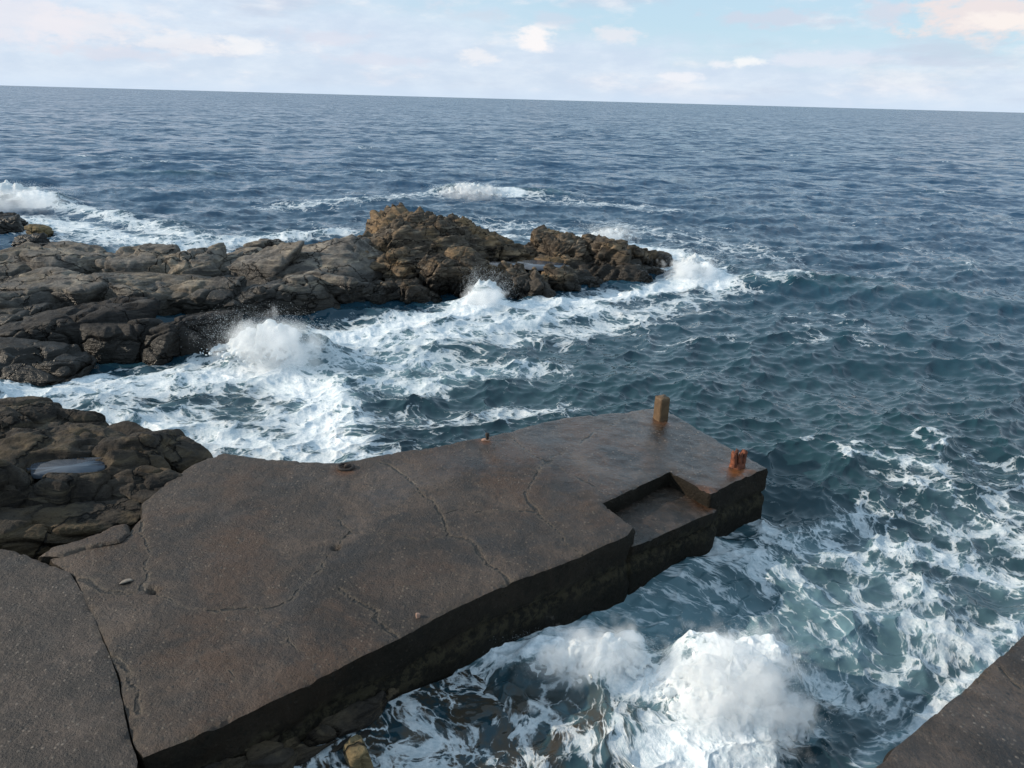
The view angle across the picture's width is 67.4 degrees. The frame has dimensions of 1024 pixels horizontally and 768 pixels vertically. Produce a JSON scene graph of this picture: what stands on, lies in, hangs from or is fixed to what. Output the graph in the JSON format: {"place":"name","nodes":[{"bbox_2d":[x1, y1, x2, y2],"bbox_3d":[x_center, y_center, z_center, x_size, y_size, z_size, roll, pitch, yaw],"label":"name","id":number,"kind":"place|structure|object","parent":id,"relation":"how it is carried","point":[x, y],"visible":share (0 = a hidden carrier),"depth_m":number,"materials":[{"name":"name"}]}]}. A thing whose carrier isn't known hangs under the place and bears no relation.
{"place":"outdoors","nodes":[
{"label":"outdoors","id":0,"kind":"place"},
{"bbox_2d":[294,669,531,767],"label":"shallow water","id":1,"kind":"structure","parent":0,"point":[459,720],"depth_m":6.63,"materials":[{"name":"blue liquid"}]},
{"bbox_2d":[245,740,297,767],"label":"boulder","id":2,"kind":"object","parent":1,"relation":"in","point":[268,754],"visible":0.99,"depth_m":5.96,"materials":[{"name":"grey stone"}]},
{"bbox_2d":[0,85,1023,767],"bbox_3d":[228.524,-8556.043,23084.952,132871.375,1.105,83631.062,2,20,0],"label":"water","id":3,"kind":"structure","parent":0,"point":[834,345],"depth_m":17.72,"materials":[{"name":"blue liquid"}]},
{"bbox_2d":[0,214,24,233],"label":"boulder","id":4,"kind":"object","parent":3,"relation":"in","point":[11,224],"visible":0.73,"depth_m":29.17,"materials":[{"name":"grey stone"}]},
{"bbox_2d":[0,212,27,225],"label":"boulder","id":5,"kind":"object","parent":3,"relation":"in","point":[10,214],"visible":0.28,"depth_m":30.24,"materials":[{"name":"grey stone"}]},
{"bbox_2d":[11,232,49,246],"bbox_3d":[-17.218,-5.101,27.412,1.106,0.565,0.831,2,20,0],"label":"boulder","id":6,"kind":"object","parent":3,"relation":"in","point":[37,238],"visible":0.72,"depth_m":27.29,"materials":[{"name":"grey stone"}]},
{"bbox_2d":[24,224,53,237],"bbox_3d":[-17.736,-5.679,28.908,0.955,0.703,0.667,11,23,25],"label":"boulder","id":7,"kind":"object","parent":3,"relation":"in","point":[30,229],"visible":0.61,"depth_m":28.68,"materials":[{"name":"brown stone"}]},
{"bbox_2d":[0,337,96,386],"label":"boulder","id":8,"kind":"object","parent":3,"relation":"in","point":[38,363],"visible":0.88,"depth_m":15.23,"materials":[{"name":"grey stone"}]},
{"bbox_2d":[0,177,97,201],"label":"sea spray","id":9,"kind":"object","parent":3,"relation":"on","point":[6,186],"visible":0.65,"depth_m":36.58,"materials":[{"name":"liquid"}]},
{"bbox_2d":[0,549,137,767],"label":"concrete slab","id":10,"kind":"structure","parent":3,"relation":"in","point":[61,704],"depth_m":6.21,"materials":[{"name":"grey concrete"}]},
{"bbox_2d":[0,295,160,351],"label":"boulder","id":11,"kind":"object","parent":3,"relation":"in","point":[60,324],"visible":0.45,"depth_m":16.56,"materials":[{"name":"grey stone"}]},
{"bbox_2d":[78,322,126,363],"bbox_3d":[-8.692,-0.930,16.773,1.410,0.946,1.267,-7,22,-22],"label":"boulder","id":12,"kind":"object","parent":3,"relation":"in","point":[100,341],"visible":0.57,"depth_m":16.24,"materials":[{"name":"grey stone"}]},
{"bbox_2d":[0,396,212,559],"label":"rock outcrop","id":13,"kind":"object","parent":3,"relation":"in","point":[48,511],"visible":0.76,"depth_m":9.44,"materials":[{"name":"stone"}]},
{"bbox_2d":[26,457,104,478],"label":"tide pool","id":14,"kind":"structure","parent":13,"relation":"on","point":[73,465],"depth_m":9.48,"materials":[{"name":"blue liquid"}]},
{"bbox_2d":[111,318,163,363],"bbox_3d":[-8.138,-0.930,16.766,1.208,1.149,1.230,2,20,0],"label":"boulder","id":15,"kind":"object","parent":3,"relation":"in","point":[129,349],"visible":0.52,"depth_m":16.28,"materials":[{"name":"grey stone"}]},
{"bbox_2d":[140,321,183,365],"bbox_3d":[-7.482,-0.909,16.667,0.903,1.041,1.332,5,21,9],"label":"boulder","id":16,"kind":"object","parent":3,"relation":"in","point":[161,343],"visible":0.66,"depth_m":16.19,"materials":[{"name":"grey stone"}]},
{"bbox_2d":[0,234,383,325],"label":"rock ledge","id":17,"kind":"object","parent":3,"relation":"in","point":[262,274],"visible":0.8,"depth_m":19.88,"materials":[{"name":"grey stone"}]},
{"bbox_2d":[159,310,242,355],"bbox_3d":[-6.849,-1.058,16.999,1.809,1.143,1.411,-8,22,-24],"label":"boulder","id":18,"kind":"object","parent":3,"relation":"in","point":[199,326],"visible":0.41,"depth_m":16.57,"materials":[{"name":"grey stone"}]},
{"bbox_2d":[209,334,236,352],"bbox_3d":[-6.360,-0.791,16.894,0.924,0.541,0.849,2,20,0],"label":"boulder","id":19,"kind":"object","parent":3,"relation":"in","point":[212,346],"visible":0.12,"depth_m":16.52,"materials":[{"name":"grey stone"}]},
{"bbox_2d":[189,302,335,363],"bbox_3d":[-5.131,-1.247,16.217,4.102,1.276,1.692,2,20,0],"label":"sea spray","id":20,"kind":"object","parent":3,"relation":"on","point":[268,335],"visible":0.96,"depth_m":16.02,"materials":[{"name":"liquid"}]},
{"bbox_2d":[200,688,402,767],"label":"rock shelf","id":21,"kind":"object","parent":3,"relation":"in","point":[357,716],"visible":0.23,"depth_m":6.42,"materials":[{"name":"grey stone"}]},
{"bbox_2d":[343,734,373,767],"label":"boulder","id":22,"kind":"object","parent":3,"relation":"in","point":[356,753],"visible":1,"depth_m":6.02,"materials":[{"name":"beige stone"}]},
{"bbox_2d":[49,409,767,767],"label":"concrete pier","id":23,"kind":"structure","parent":3,"relation":"in","point":[253,601],"depth_m":8.04,"materials":[{"name":"grey concrete"}]},
{"bbox_2d":[38,524,130,564],"bbox_3d":[-4.504,1.919,8.183,0.941,0.585,0.474,-12,24,-32],"label":"broken concrete","id":24,"kind":"object","parent":23,"relation":"on","point":[116,534],"visible":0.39,"depth_m":8.06,"materials":[{"name":"grey concrete"}]},
{"bbox_2d":[119,578,132,583],"bbox_3d":[-3.763,1.922,7.487,0.122,0.023,0.049,-10,23,-29],"label":"stone","id":25,"kind":"object","parent":23,"relation":"on","point":[126,580],"visible":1,"depth_m":7.48,"materials":[{"name":"grey stone"}]},
{"bbox_2d":[336,462,354,470],"bbox_3d":[-2.136,1.066,9.855,0.235,0.080,0.185,2,20,0],"label":"mooring ring","id":26,"kind":"object","parent":23,"relation":"on","point":[348,466],"visible":1,"depth_m":9.84,"materials":[{"name":"metal"}]},
{"bbox_2d":[482,432,489,440],"bbox_3d":[-0.374,0.744,10.765,0.152,0.138,0.068,2,20,0],"label":"iron pin","id":27,"kind":"object","parent":23,"relation":"on","point":[487,435],"visible":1,"depth_m":10.75,"materials":[{"name":"brown metal"}]},
{"bbox_2d":[653,394,669,421],"bbox_3d":[2.259,0.405,11.620,0.173,0.470,0.174,-9,23,-26],"label":"mooring post","id":28,"kind":"object","parent":23,"relation":"attached to","point":[661,407],"visible":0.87,"depth_m":11.54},
{"bbox_2d":[729,448,747,469],"bbox_3d":[3.006,0.991,10.188,0.262,0.266,0.212,-6,22,-19],"label":"rusted bollard","id":29,"kind":"object","parent":23,"relation":"on","point":[737,462],"visible":1,"depth_m":10.12,"materials":[{"name":"brown metal"}]},
{"bbox_2d":[318,202,529,304],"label":"rock crag","id":30,"kind":"structure","parent":3,"relation":"in","point":[427,256],"depth_m":22.99,"materials":[{"name":"brown stone"}]},
{"bbox_2d":[431,181,519,196],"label":"sea spray","id":31,"kind":"object","parent":3,"relation":"on","point":[466,188],"visible":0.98,"depth_m":43.61,"materials":[{"name":"liquid"}]},
{"bbox_2d":[462,264,518,300],"bbox_3d":[-0.551,-2.752,20.674,1.877,1.185,1.201,2,20,0],"label":"sea spray","id":32,"kind":"object","parent":3,"relation":"on","point":[500,289],"visible":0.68,"depth_m":20.69,"materials":[{"name":"liquid"}]},
{"bbox_2d":[489,262,520,266],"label":"tide pool","id":33,"kind":"structure","parent":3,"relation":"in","point":[497,263],"depth_m":23.06,"materials":[{"name":"grey liquid"}]},
{"bbox_2d":[483,624,674,683],"bbox_3d":[0.741,2.551,7.485,2.309,0.483,0.820,2,20,0],"label":"sea spray","id":34,"kind":"object","parent":3,"relation":"on","point":[570,653],"visible":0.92,"depth_m":7.38,"materials":[{"name":"liquid"}]},
{"bbox_2d":[491,224,672,299],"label":"rock crag","id":35,"kind":"structure","parent":3,"relation":"in","point":[591,260],"depth_m":24.22,"materials":[{"name":"brown stone"}]},
{"bbox_2d":[517,260,569,270],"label":"tide pool","id":36,"kind":"structure","parent":35,"relation":"on","point":[539,265],"depth_m":23.20,"materials":[{"name":"grey liquid"}]},
{"bbox_2d":[576,223,650,238],"bbox_3d":[4.061,-6.269,31.202,3.887,0.696,1.459,2,20,0],"label":"sea spray","id":37,"kind":"object","parent":3,"relation":"on","point":[610,231],"visible":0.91,"depth_m":31.14,"materials":[{"name":"liquid"}]},
{"bbox_2d":[662,243,731,270],"bbox_3d":[6.036,-4.096,25.020,2.648,1.018,1.556,2,20,0],"label":"sea spray","id":38,"kind":"object","parent":3,"relation":"on","point":[695,257],"visible":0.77,"depth_m":24.94,"materials":[{"name":"liquid"}]},
{"bbox_2d":[635,619,846,758],"bbox_3d":[2.063,2.581,6.886,2.038,0.935,1.773,2,20,0],"label":"sea spray","id":39,"kind":"object","parent":3,"relation":"on","point":[710,695],"visible":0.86,"depth_m":6.75,"materials":[{"name":"liquid"}]},
{"bbox_2d":[876,636,1023,767],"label":"concrete block","id":40,"kind":"structure","parent":3,"relation":"in","point":[978,722],"depth_m":5.43,"materials":[{"name":"grey concrete"}]},
{"bbox_2d":[0,0,1023,112],"label":"sky","id":41,"kind":"structure","parent":0,"point":[943,55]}
]}

